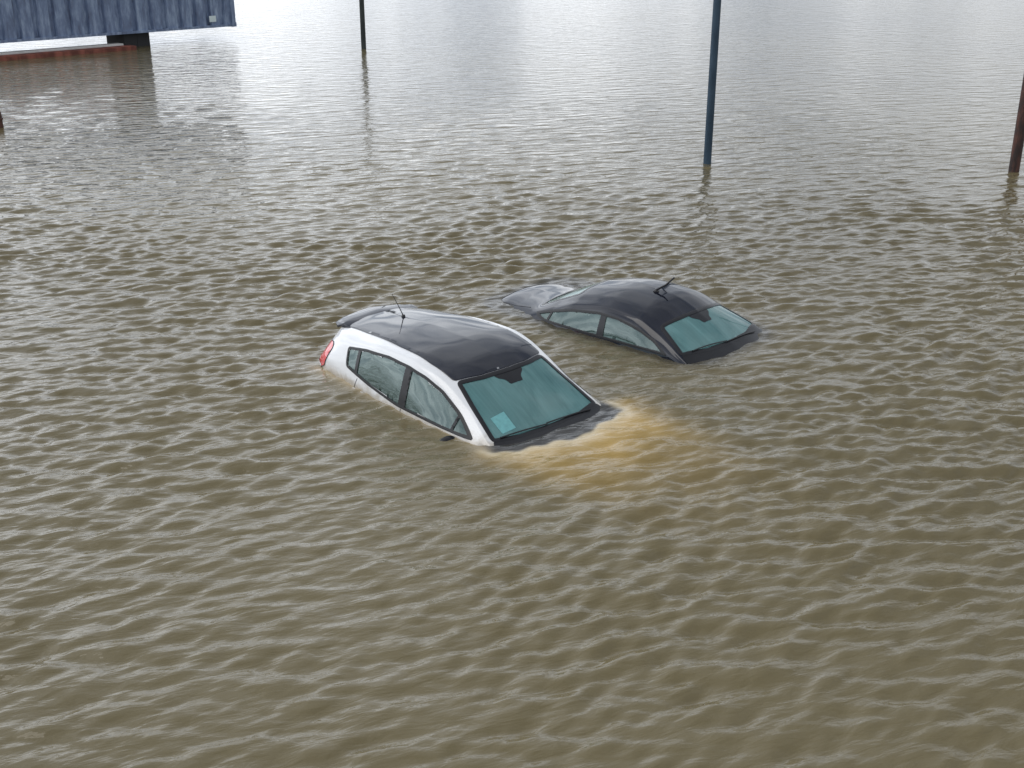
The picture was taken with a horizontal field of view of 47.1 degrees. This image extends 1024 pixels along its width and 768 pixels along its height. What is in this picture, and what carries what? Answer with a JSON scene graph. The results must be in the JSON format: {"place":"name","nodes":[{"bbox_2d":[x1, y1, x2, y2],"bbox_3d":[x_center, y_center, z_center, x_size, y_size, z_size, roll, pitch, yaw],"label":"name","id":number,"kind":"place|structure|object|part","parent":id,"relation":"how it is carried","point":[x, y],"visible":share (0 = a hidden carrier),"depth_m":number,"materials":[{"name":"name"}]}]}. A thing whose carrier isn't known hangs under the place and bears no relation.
{"place":"outdoors","nodes":[
{"label":"outdoors","id":0,"kind":"place"},
{"bbox_2d":[0,0,1023,767],"bbox_3d":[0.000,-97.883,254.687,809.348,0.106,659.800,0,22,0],"label":"flood water","id":1,"kind":"structure","parent":0,"point":[240,526],"depth_m":11.93,"materials":[{"name":"brown liquid"}]},
{"bbox_2d":[0,112,3,127],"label":"rusty post","id":2,"kind":"object","parent":1,"relation":"in","point":[1,122],"visible":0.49,"depth_m":26.88,"materials":[{"name":"metal"}]},
{"bbox_2d":[0,0,236,60],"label":"shipping container","id":3,"kind":"object","parent":1,"relation":"in","point":[124,25],"visible":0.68,"depth_m":41.32,"materials":[{"name":"blue metal"}]},
{"bbox_2d":[359,0,365,48],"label":"steel pole","id":4,"kind":"object","parent":1,"relation":"in","point":[362,24],"visible":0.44,"depth_m":41.74,"materials":[{"name":"grey metal"}]},
{"bbox_2d":[319,294,600,445],"bbox_3d":[-0.266,0.216,12.071,2.090,1.661,4.360,-19,31,-38],"label":"flooded hatchback car","id":5,"kind":"object","parent":1,"relation":"in","point":[475,381],"visible":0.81,"depth_m":11.74,"materials":[{"name":"white paint"}]},
{"bbox_3d":[-1.065,0.021,11.715,0.145,0.383,2.115,-19,31,-38],"label":"side windows right","id":6,"kind":"part","parent":5,"relation":"part of","materials":[{"name":"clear glass"}]},
{"bbox_3d":[-1.067,0.019,11.715,0.168,0.427,2.153,-19,31,-38],"label":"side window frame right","id":7,"kind":"part","parent":5,"relation":"part of","materials":[{"name":"rubber"}]},
{"bbox_2d":[502,277,761,363],"bbox_3d":[1.775,-0.516,14.150,4.580,1.641,1.990,19,28,39],"label":"flooded sedan car","id":8,"kind":"object","parent":1,"relation":"in","point":[674,322],"visible":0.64,"depth_m":13.70,"materials":[{"name":"black paint"}]},
{"bbox_3d":[0.932,-1.201,14.729,0.605,0.305,1.006,19,28,39],"label":"rear window","id":9,"kind":"part","parent":8,"relation":"part of","materials":[{"name":"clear glass"}]},
{"bbox_3d":[1.011,-0.691,13.751,1.999,0.236,0.090,20,29,40],"label":"side windows right","id":10,"kind":"part","parent":8,"relation":"part of","materials":[{"name":"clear glass"}]},
{"bbox_3d":[1.008,-0.692,13.746,2.038,0.279,0.122,20,30,41],"label":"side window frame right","id":11,"kind":"part","parent":8,"relation":"part of","materials":[{"name":"rubber"}]},
{"bbox_2d":[703,0,720,164],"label":"steel pole","id":12,"kind":"object","parent":1,"relation":"in","point":[712,80],"visible":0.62,"depth_m":22.54,"materials":[{"name":"metal"}]},
{"bbox_2d":[1008,75,1023,171],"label":"steel pole","id":13,"kind":"object","parent":1,"relation":"in","point":[1016,152],"visible":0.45,"depth_m":22.19,"materials":[{"name":"metal"}]}
]}

